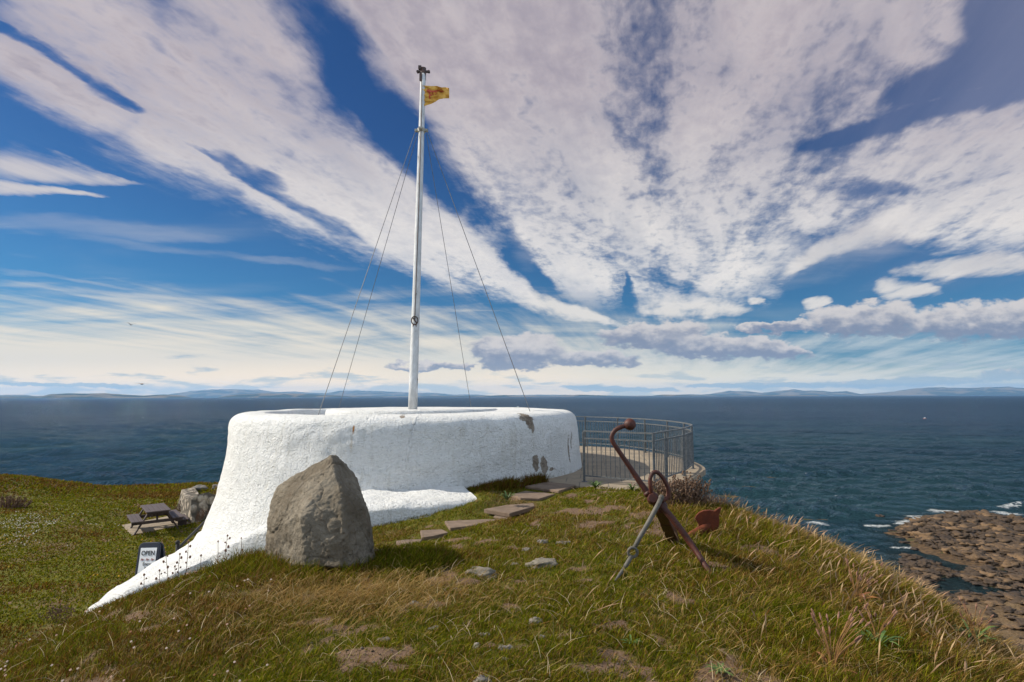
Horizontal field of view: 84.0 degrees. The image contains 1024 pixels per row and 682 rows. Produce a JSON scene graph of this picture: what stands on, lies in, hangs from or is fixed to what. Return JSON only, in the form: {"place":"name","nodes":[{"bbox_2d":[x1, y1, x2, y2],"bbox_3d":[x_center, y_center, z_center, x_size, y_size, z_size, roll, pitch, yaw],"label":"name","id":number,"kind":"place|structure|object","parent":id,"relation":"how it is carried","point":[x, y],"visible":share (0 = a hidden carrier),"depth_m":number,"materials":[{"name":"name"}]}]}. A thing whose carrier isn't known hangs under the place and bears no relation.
{"place":"outdoors","nodes":[
{"label":"outdoors","id":0,"kind":"place"},
{"bbox_2d":[0,395,40,396],"bbox_3d":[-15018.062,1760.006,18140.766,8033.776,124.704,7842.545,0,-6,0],"label":"hills","id":1,"kind":"structure","parent":0,"point":[18,396],"depth_m":16910.39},
{"bbox_2d":[0,393,190,398],"bbox_3d":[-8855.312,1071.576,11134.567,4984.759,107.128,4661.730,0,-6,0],"label":"shore","id":2,"kind":"structure","parent":0,"point":[91,395],"depth_m":10959.06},
{"bbox_2d":[169,389,561,396],"bbox_3d":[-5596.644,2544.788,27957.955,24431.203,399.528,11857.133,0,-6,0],"label":"hills","id":3,"kind":"structure","parent":0,"point":[214,393],"depth_m":26094.88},
{"bbox_2d":[0,395,1023,596],"bbox_3d":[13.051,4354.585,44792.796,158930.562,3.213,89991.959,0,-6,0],"label":"sea","id":4,"kind":"structure","parent":0,"point":[847,468],"depth_m":176.09,"materials":[{"name":"liquid"}]},
{"bbox_2d":[0,477,1023,681],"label":"ground","id":5,"kind":"structure","parent":0,"point":[970,606],"depth_m":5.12,"materials":[{"name":"plant"}]},
{"bbox_2d":[0,495,32,508],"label":"lawn shrub","id":6,"kind":"object","parent":5,"relation":"on","point":[15,504],"visible":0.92,"depth_m":23.54,"materials":[{"name":"plant"}]},
{"bbox_2d":[37,603,75,621],"bbox_3d":[-9.179,5.473,11.470,0.683,0.430,0.334,-1,-6,10],"label":"shrub","id":7,"kind":"object","parent":5,"relation":"on","point":[54,612],"visible":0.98,"depth_m":11.41,"materials":[{"name":"plant"}]},
{"bbox_2d":[0,502,123,546],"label":"white wildflowers","id":8,"kind":"object","parent":5,"relation":"on","point":[34,526],"visible":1,"depth_m":20.51,"materials":[{"name":"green plant"}]},
{"bbox_2d":[0,473,217,655],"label":"lawn grass","id":9,"kind":"structure","parent":5,"relation":"on","point":[165,490],"depth_m":18.93,"materials":[{"name":"plant"}]},
{"bbox_2d":[0,562,271,681],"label":"pink wildflowers","id":10,"kind":"object","parent":5,"relation":"on","point":[214,674],"visible":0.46,"depth_m":3.91,"materials":[{"name":"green plant"}]},
{"bbox_2d":[135,542,164,574],"bbox_3d":[-8.518,5.330,13.455,0.685,1.149,0.509,-1,-6,12],"label":"pavement sign","id":11,"kind":"object","parent":5,"relation":"on","point":[149,553],"visible":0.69,"depth_m":13.38,"materials":[{"name":"black plastic"}]},
{"bbox_2d":[122,516,189,534],"bbox_3d":[-13.236,7.052,21.171,1.983,0.500,2.856,5,-7,-42],"label":"paved pad","id":12,"kind":"object","parent":5,"relation":"on","point":[151,527],"visible":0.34,"depth_m":20.73,"materials":[{"name":"concrete"}]},
{"bbox_2d":[127,503,183,534],"bbox_3d":[-12.847,6.373,20.473,1.568,0.761,1.644,4,-7,-39],"label":"picnic table","id":13,"kind":"object","parent":12,"relation":"on","point":[156,510],"visible":1,"depth_m":20.20,"materials":[{"name":"grey wood"}]},
{"bbox_2d":[176,514,188,525],"bbox_3d":[-12.389,6.708,21.297,0.370,0.248,1.100,4,-7,-36],"label":"boulder","id":14,"kind":"object","parent":12,"relation":"on","point":[183,521],"visible":0.54,"depth_m":20.95,"materials":[{"name":"grey stone"}]},
{"bbox_2d":[176,553,182,577],"bbox_3d":[-4.521,3.258,7.724,0.089,0.743,0.047,0,-6,0],"label":"dead thistle","id":15,"kind":"object","parent":5,"relation":"on","point":[181,557],"visible":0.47,"depth_m":7.74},
{"bbox_2d":[170,491,194,510],"bbox_3d":[-13.696,6.615,23.337,1.374,0.937,0.651,0,-6,0],"label":"wall scrub","id":16,"kind":"object","parent":5,"relation":"on","point":[178,506],"depth_m":23.34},
{"bbox_2d":[184,540,190,573],"bbox_3d":[-4.424,3.154,7.733,0.101,0.866,0.047,0,-6,0],"label":"dead thistle","id":17,"kind":"object","parent":5,"relation":"on","point":[188,541],"visible":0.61,"depth_m":7.75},
{"bbox_2d":[175,519,205,551],"bbox_3d":[-7.898,5.406,14.325,0.102,1.849,2.902,1,-6,-10],"label":"handrail","id":18,"kind":"object","parent":5,"relation":"on","point":[178,545],"visible":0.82,"depth_m":13.49,"materials":[{"name":"black paint"}]},
{"bbox_2d":[177,487,215,522],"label":"rubble wall","id":19,"kind":"structure","parent":5,"relation":"on","point":[192,504],"depth_m":21.88,"materials":[{"name":"stone"}]},
{"bbox_2d":[192,485,208,490],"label":"bank boulder","id":20,"kind":"object","parent":19,"relation":"on","point":[198,487],"visible":0.69,"depth_m":24.65,"materials":[{"name":"grey stone"}]},
{"bbox_2d":[188,508,208,523],"bbox_3d":[-11.618,6.604,21.236,0.856,0.731,0.447,0,-6,0],"label":"wall scrub","id":21,"kind":"object","parent":5,"relation":"on","point":[202,514],"depth_m":21.27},
{"bbox_2d":[223,534,230,559],"bbox_3d":[-3.890,2.959,7.750,0.085,0.634,0.043,0,-6,0],"label":"dead thistle","id":22,"kind":"object","parent":5,"relation":"on","point":[225,550],"visible":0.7,"depth_m":7.76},
{"bbox_2d":[265,455,374,567],"bbox_3d":[-2.149,1.902,6.124,1.464,1.340,1.643,0,-6,0],"label":"boulder","id":23,"kind":"object","parent":5,"relation":"on","point":[318,511],"visible":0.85,"depth_m":5.58,"materials":[{"name":"stone"}]},
{"bbox_2d":[88,407,581,610],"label":"whitewashed wall","id":24,"kind":"structure","parent":5,"relation":"on","point":[403,463],"depth_m":11.63,"materials":[{"name":"paint"}]},
{"bbox_2d":[318,65,529,414],"bbox_3d":[-2.951,-3.032,16.498,4.920,10.181,6.499,2,-6,-20],"label":"flagpole","id":25,"kind":"object","parent":24,"relation":"on","point":[421,130],"visible":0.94,"depth_m":15.43,"materials":[{"name":"metal"}]},
{"bbox_2d":[422,86,448,105],"bbox_3d":[-2.235,-7.169,16.634,0.830,0.686,0.308,0,-6,0],"label":"flag","id":26,"kind":"object","parent":25,"relation":"attached to","point":[432,94],"visible":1,"depth_m":16.62,"materials":[{"name":"yellow fabric"}]},
{"bbox_2d":[396,539,421,543],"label":"stepping slab","id":27,"kind":"structure","parent":5,"relation":"on","point":[408,540],"depth_m":7.82,"materials":[{"name":"grey stone"}]},
{"bbox_2d":[420,529,447,540],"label":"stepping slab","id":28,"kind":"structure","parent":5,"relation":"on","point":[430,534],"depth_m":8.17,"materials":[{"name":"grey stone"}]},
{"bbox_2d":[445,519,502,530],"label":"stepping slab","id":29,"kind":"structure","parent":5,"relation":"on","point":[456,525],"depth_m":8.94,"materials":[{"name":"grey stone"}]},
{"bbox_2d":[465,566,496,578],"bbox_3d":[-0.288,2.229,5.387,0.393,0.180,0.255,-3,-6,26],"label":"stone","id":30,"kind":"object","parent":5,"relation":"on","point":[489,571],"visible":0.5,"depth_m":5.33,"materials":[{"name":"stone"}]},
{"bbox_2d":[472,674,491,681],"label":"stone","id":31,"kind":"object","parent":5,"relation":"on","point":[481,678],"visible":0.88,"depth_m":3.13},
{"bbox_2d":[498,644,513,650],"bbox_3d":[-0.040,1.978,3.652,0.108,0.052,0.077,0,-6,3],"label":"stone","id":32,"kind":"object","parent":5,"relation":"on","point":[509,647],"visible":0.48,"depth_m":3.64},
{"bbox_2d":[464,471,552,492],"bbox_3d":[0.088,2.917,11.762,2.245,0.334,0.848,4,-7,-38],"label":"tussock fringe","id":33,"kind":"object","parent":5,"relation":"on","point":[513,483],"visible":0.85,"depth_m":11.67,"materials":[{"name":"green plant"}]},
{"bbox_2d":[500,491,516,499],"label":"leafy clump","id":34,"kind":"object","parent":5,"relation":"on","point":[506,496],"visible":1,"depth_m":10.05,"materials":[{"name":"green plant"}]},
{"bbox_2d":[484,503,534,516],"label":"stepping slab","id":35,"kind":"structure","parent":5,"relation":"on","point":[512,510],"depth_m":9.71,"materials":[{"name":"grey stone"}]},
{"bbox_2d":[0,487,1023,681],"bbox_3d":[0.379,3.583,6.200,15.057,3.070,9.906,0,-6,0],"label":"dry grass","id":36,"kind":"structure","parent":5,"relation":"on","point":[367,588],"depth_m":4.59,"materials":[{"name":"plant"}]},
{"bbox_2d":[272,508,759,681],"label":"pebbles","id":37,"kind":"object","parent":5,"relation":"on","point":[365,654],"visible":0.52,"depth_m":3.56,"materials":[{"name":"grey stone"}]},
{"bbox_2d":[511,491,554,500],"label":"stepping slab","id":38,"kind":"structure","parent":5,"relation":"on","point":[531,496],"depth_m":10.86,"materials":[{"name":"grey stone"}]},
{"bbox_2d":[529,617,542,623],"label":"stone","id":39,"kind":"object","parent":5,"relation":"on","point":[536,619],"visible":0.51,"depth_m":4.08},
{"bbox_2d":[525,557,557,567],"bbox_3d":[0.291,2.227,5.644,0.322,0.131,0.242,2,-6,-20],"label":"stone","id":40,"kind":"object","parent":5,"relation":"on","point":[541,561],"visible":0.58,"depth_m":5.59,"materials":[{"name":"stone"}]},
{"bbox_2d":[525,482,574,492],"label":"stepping slab","id":41,"kind":"structure","parent":5,"relation":"on","point":[553,487],"depth_m":11.65,"materials":[{"name":"grey stone"}]},
{"bbox_2d":[587,480,603,487],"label":"leafy clump","id":42,"kind":"object","parent":5,"relation":"on","point":[595,484],"visible":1,"depth_m":11.23,"materials":[{"name":"green plant"}]},
{"bbox_2d":[620,634,641,645],"bbox_3d":[0.793,1.978,3.743,0.133,0.040,0.139,5,-8,-45],"label":"plantain","id":43,"kind":"object","parent":5,"relation":"on","point":[631,639],"visible":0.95,"depth_m":3.76,"materials":[{"name":"green plant"}]},
{"bbox_2d":[610,418,720,581],"bbox_3d":[1.667,1.634,6.128,1.023,1.611,2.502,-2,-6,21],"label":"anchor","id":44,"kind":"object","parent":5,"relation":"on","point":[670,524],"visible":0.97,"depth_m":5.81,"materials":[{"name":"metal"}]},
{"bbox_2d":[641,471,712,508],"bbox_3d":[2.689,2.415,9.250,1.217,0.635,0.619,0,-6,0],"label":"dry bush","id":45,"kind":"object","parent":5,"relation":"on","point":[687,492],"visible":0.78,"depth_m":9.14,"materials":[{"name":"plant"}]},
{"bbox_2d":[705,662,732,675],"bbox_3d":[1.194,1.898,3.284,0.159,0.045,0.206,-2,-6,20],"label":"plantain","id":46,"kind":"object","parent":5,"relation":"on","point":[716,668],"visible":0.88,"depth_m":3.30,"materials":[{"name":"green plant"}]},
{"bbox_2d":[700,493,745,506],"bbox_3d":[3.384,2.647,9.434,0.989,0.352,0.411,0,-6,0],"label":"bare bush","id":47,"kind":"object","parent":5,"relation":"on","point":[717,500],"visible":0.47,"depth_m":9.38,"materials":[{"name":"plant"}]},
{"bbox_2d":[554,487,1023,681],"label":"seed heads","id":48,"kind":"object","parent":5,"relation":"on","point":[916,605],"visible":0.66,"depth_m":5.59,"materials":[{"name":"plant"}]},
{"bbox_2d":[810,603,870,673],"bbox_3d":[1.898,1.749,3.326,0.362,0.400,0.300,-3,-6,27],"label":"plantain","id":49,"kind":"object","parent":5,"relation":"on","point":[856,639],"visible":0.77,"depth_m":3.34,"materials":[{"name":"green plant"}]},
{"bbox_2d":[839,558,883,605],"bbox_3d":[3.193,2.204,5.186,0.449,0.390,0.351,0,-6,0],"label":"plantain","id":50,"kind":"object","parent":5,"relation":"on","point":[858,577],"visible":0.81,"depth_m":5.19,"materials":[{"name":"green plant"}]},
{"bbox_2d":[851,594,903,648],"bbox_3d":[2.607,2.026,4.059,0.336,0.340,0.300,-2,-6,17],"label":"plantain","id":51,"kind":"object","parent":5,"relation":"on","point":[881,633],"visible":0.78,"depth_m":4.06,"materials":[{"name":"green plant"}]},
{"bbox_2d":[913,522,926,526],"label":"shore rock","id":52,"kind":"object","parent":5,"relation":"on","point":[921,524],"visible":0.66,"depth_m":63.99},
{"bbox_2d":[911,531,933,537],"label":"shore rock","id":53,"kind":"object","parent":5,"relation":"on","point":[920,534],"visible":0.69,"depth_m":58.77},
{"bbox_2d":[920,577,931,585],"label":"shore rock","id":54,"kind":"object","parent":5,"relation":"on","point":[927,581],"visible":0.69,"depth_m":45.02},
{"bbox_2d":[920,535,935,540],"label":"shore rock","id":55,"kind":"object","parent":5,"relation":"on","point":[928,537],"visible":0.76,"depth_m":57.65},
{"bbox_2d":[921,572,939,579],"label":"shore rock","id":56,"kind":"object","parent":5,"relation":"on","point":[934,576],"visible":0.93,"depth_m":46.45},
{"bbox_2d":[934,567,947,572],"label":"shore rock","id":57,"kind":"object","parent":5,"relation":"on","point":[940,569],"visible":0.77,"depth_m":47.97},
{"bbox_2d":[936,534,953,538],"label":"shore rock","id":58,"kind":"object","parent":5,"relation":"on","point":[943,536],"visible":0.59,"depth_m":58.62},
{"bbox_2d":[941,547,953,553],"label":"shore rock","id":59,"kind":"object","parent":5,"relation":"on","point":[944,550],"visible":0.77,"depth_m":53.22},
{"bbox_2d":[875,510,1023,639],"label":"shore rubble","id":60,"kind":"object","parent":5,"relation":"on","point":[906,561],"visible":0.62,"depth_m":53.27,"materials":[{"name":"stone"}]},
{"bbox_2d":[942,518,960,521],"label":"shore rock","id":61,"kind":"object","parent":5,"relation":"on","point":[950,520],"visible":0.52,"depth_m":65.46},
{"bbox_2d":[941,526,963,531],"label":"shore rock","id":62,"kind":"object","parent":5,"relation":"on","point":[952,528],"visible":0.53,"depth_m":60.94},
{"bbox_2d":[945,540,961,545],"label":"shore rock","id":63,"kind":"object","parent":5,"relation":"on","point":[951,542],"visible":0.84,"depth_m":56.01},
{"bbox_2d":[949,550,964,556],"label":"shore rock","id":64,"kind":"object","parent":5,"relation":"on","point":[954,553],"visible":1,"depth_m":52.30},
{"bbox_2d":[954,533,966,538],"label":"shore rock","id":65,"kind":"object","parent":5,"relation":"on","point":[959,535],"visible":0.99,"depth_m":58.94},
{"bbox_2d":[951,530,969,536],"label":"shore rock","id":66,"kind":"object","parent":5,"relation":"on","point":[954,531],"visible":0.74,"depth_m":59.84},
{"bbox_2d":[958,550,972,555],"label":"shore rock","id":67,"kind":"object","parent":5,"relation":"on","point":[964,552],"visible":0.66,"depth_m":52.27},
{"bbox_2d":[959,527,975,533],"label":"shore rock","id":68,"kind":"object","parent":5,"relation":"on","point":[965,529],"visible":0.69,"depth_m":60.48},
{"bbox_2d":[959,539,975,543],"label":"shore rock","id":69,"kind":"object","parent":5,"relation":"on","point":[966,540],"visible":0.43,"depth_m":56.28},
{"bbox_2d":[960,574,976,579],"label":"shore rock","id":70,"kind":"object","parent":5,"relation":"on","point":[964,576],"visible":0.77,"depth_m":46.56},
{"bbox_2d":[963,596,979,601],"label":"shore rock","id":71,"kind":"object","parent":5,"relation":"on","point":[972,599],"visible":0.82,"depth_m":38.61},
{"bbox_2d":[952,596,997,642],"bbox_3d":[4.453,2.716,5.488,0.380,0.404,0.358,-6,-8,45],"label":"plantain","id":72,"kind":"object","parent":5,"relation":"on","point":[971,630],"visible":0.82,"depth_m":5.47,"materials":[{"name":"green plant"}]},
{"bbox_2d":[965,551,991,560],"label":"shore rock","id":73,"kind":"object","parent":5,"relation":"on","point":[976,556],"visible":0.74,"depth_m":51.18,"materials":[{"name":"stone"}]},
{"bbox_2d":[970,581,988,586],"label":"shore rock","id":74,"kind":"object","parent":5,"relation":"on","point":[977,583],"visible":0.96,"depth_m":44.85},
{"bbox_2d":[972,525,989,531],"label":"shore rock","id":75,"kind":"object","parent":5,"relation":"on","point":[983,528],"visible":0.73,"depth_m":61.35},
{"bbox_2d":[976,539,985,545],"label":"shore rock","id":76,"kind":"object","parent":5,"relation":"on","point":[981,543],"visible":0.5,"depth_m":56.10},
{"bbox_2d":[973,576,995,580],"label":"shore rock","id":77,"kind":"object","parent":5,"relation":"on","point":[981,578],"visible":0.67,"depth_m":45.52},
{"bbox_2d":[978,545,992,551],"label":"shore rock","id":78,"kind":"object","parent":5,"relation":"on","point":[985,548],"visible":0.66,"depth_m":53.91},
{"bbox_2d":[979,512,994,516],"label":"shore rock","id":79,"kind":"object","parent":5,"relation":"on","point":[986,514],"visible":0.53,"depth_m":68.56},
{"bbox_2d":[980,564,995,568],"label":"shore rock","id":80,"kind":"object","parent":5,"relation":"on","point":[985,566],"visible":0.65,"depth_m":49.11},
{"bbox_2d":[978,559,998,565],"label":"shore rock","id":81,"kind":"object","parent":5,"relation":"on","point":[991,562],"visible":0.92,"depth_m":49.72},
{"bbox_2d":[980,522,996,527],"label":"shore rock","id":82,"kind":"object","parent":5,"relation":"on","point":[990,525],"visible":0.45,"depth_m":62.37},
{"bbox_2d":[977,620,1002,631],"bbox_3d":[27.789,16.653,33.225,1.064,0.659,1.118,-5,-13,-14],"label":"shore rock","id":83,"kind":"object","parent":5,"relation":"on","point":[994,624],"visible":0.38,"depth_m":32.94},
{"bbox_2d":[983,579,997,585],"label":"shore rock","id":84,"kind":"object","parent":5,"relation":"on","point":[989,582],"visible":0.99,"depth_m":44.76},
{"bbox_2d":[985,534,996,537],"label":"shore rock","id":85,"kind":"object","parent":5,"relation":"on","point":[991,535],"visible":0.56,"depth_m":58.50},
{"bbox_2d":[985,572,999,577],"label":"shore rock","id":86,"kind":"object","parent":5,"relation":"on","point":[989,574],"visible":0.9,"depth_m":46.49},
{"bbox_2d":[984,600,1004,606],"bbox_3d":[31.828,17.383,37.666,1.115,0.263,0.835,-1,-1,-5],"label":"shore rock","id":87,"kind":"object","parent":5,"relation":"on","point":[991,603],"visible":0.97,"depth_m":37.58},
{"bbox_2d":[984,537,1004,542],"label":"shore rock","id":88,"kind":"object","parent":5,"relation":"on","point":[990,539],"visible":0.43,"depth_m":56.97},
{"bbox_2d":[988,591,1003,597],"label":"shore rock","id":89,"kind":"object","parent":5,"relation":"on","point":[995,594],"visible":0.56,"depth_m":40.59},
{"bbox_2d":[994,555,1005,561],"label":"shore rock","id":90,"kind":"object","parent":5,"relation":"on","point":[1000,558],"visible":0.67,"depth_m":50.47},
{"bbox_2d":[992,527,1010,532],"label":"shore rock","id":91,"kind":"object","parent":5,"relation":"on","point":[1001,529],"visible":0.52,"depth_m":60.56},
{"bbox_2d":[995,544,1008,550],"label":"shore rock","id":92,"kind":"object","parent":5,"relation":"on","point":[998,547],"visible":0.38,"depth_m":54.51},
{"bbox_2d":[995,538,1011,542],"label":"shore rock","id":93,"kind":"object","parent":5,"relation":"on","point":[1003,540],"visible":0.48,"depth_m":56.54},
{"bbox_2d":[995,577,1013,584],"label":"shore rock","id":94,"kind":"object","parent":5,"relation":"on","point":[1007,581],"visible":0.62,"depth_m":45.25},
{"bbox_2d":[995,584,1016,591],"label":"shore rock","id":95,"kind":"object","parent":5,"relation":"on","point":[1007,588],"visible":0.9,"depth_m":43.72,"materials":[{"name":"stone"}]},
{"bbox_2d":[1000,561,1018,567],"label":"shore rock","id":96,"kind":"object","parent":5,"relation":"on","point":[1013,563],"visible":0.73,"depth_m":49.15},
{"bbox_2d":[1003,592,1015,600],"bbox_3d":[33.563,17.270,38.234,0.792,0.387,1.472,5,-6,22],"label":"shore rock","id":97,"kind":"object","parent":5,"relation":"on","point":[1009,596],"visible":0.8,"depth_m":38.25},
{"bbox_2d":[997,590,1021,595],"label":"shore rock","id":98,"kind":"object","parent":5,"relation":"on","point":[1018,593],"visible":0.14,"depth_m":41.83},
{"bbox_2d":[995,639,1023,651],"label":"shore rock","id":99,"kind":"object","parent":5,"relation":"on","point":[1019,647],"visible":0.25,"depth_m":30.11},
{"bbox_2d":[1001,624,1023,630],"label":"shore rock","id":100,"kind":"object","parent":5,"relation":"on","point":[1012,627],"visible":0.94,"depth_m":32.88,"materials":[{"name":"stone"}]},
{"bbox_2d":[1001,547,1023,552],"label":"shore rock","id":101,"kind":"object","parent":5,"relation":"on","point":[1016,550],"visible":0.45,"depth_m":53.12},
{"bbox_2d":[1006,557,1019,561],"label":"shore rock","id":102,"kind":"object","parent":5,"relation":"on","point":[1009,559],"visible":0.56,"depth_m":49.77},
{"bbox_2d":[1004,514,1022,517],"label":"shore rock","id":103,"kind":"object","parent":5,"relation":"on","point":[1012,515],"visible":0.41,"depth_m":67.86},
{"bbox_2d":[1006,616,1023,620],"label":"shore rock","id":104,"kind":"object","parent":5,"relation":"on","point":[1012,618],"visible":0.71,"depth_m":34.28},
{"bbox_2d":[1007,552,1023,558],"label":"shore rock","id":105,"kind":"object","parent":5,"relation":"on","point":[1019,555],"visible":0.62,"depth_m":51.16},
{"bbox_2d":[1008,574,1023,582],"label":"shore rock","id":106,"kind":"object","parent":5,"relation":"on","point":[1014,577],"visible":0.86,"depth_m":45.78,"materials":[{"name":"stone"}]},
{"bbox_2d":[1009,596,1023,604],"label":"shore rock","id":107,"kind":"object","parent":5,"relation":"on","point":[1017,599],"visible":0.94,"depth_m":37.47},
{"bbox_2d":[1012,583,1023,588],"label":"shore rock","id":108,"kind":"object","parent":5,"relation":"on","point":[1020,584],"visible":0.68,"depth_m":44.40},
{"bbox_2d":[1015,618,1023,627],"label":"shore rock","id":109,"kind":"object","parent":5,"relation":"on","point":[1020,623],"visible":0.94,"depth_m":33.35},
{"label":"terrace base","id":110,"kind":"structure","parent":5,"relation":"on","visible":0},
{"bbox_2d":[547,446,705,490],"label":"terrace","id":111,"kind":"structure","parent":110,"relation":"on","point":[576,478],"depth_m":14.18,"materials":[{"name":"concrete"}]},
{"bbox_2d":[575,416,695,488],"bbox_3d":[2.516,2.958,17.133,4.554,1.100,11.225,1,-6,-16],"label":"railing","id":112,"kind":"object","parent":111,"relation":"on","point":[686,449],"visible":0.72,"depth_m":12.64,"materials":[{"name":"metal"}]},
{"bbox_2d":[0,0,1023,395],"label":"sky","id":113,"kind":"structure","parent":0,"point":[650,197],"materials":[{"name":"blue"}]},
{"bbox_2d":[218,393,818,397],"bbox_3d":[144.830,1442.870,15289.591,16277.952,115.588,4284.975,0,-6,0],"label":"shore","id":114,"kind":"structure","parent":0,"point":[260,395],"depth_m":14788.87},
{"bbox_2d":[682,387,1023,395],"bbox_3d":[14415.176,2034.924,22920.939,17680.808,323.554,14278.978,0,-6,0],"label":"hills","id":115,"kind":"structure","parent":0,"point":[970,391],"depth_m":20868.59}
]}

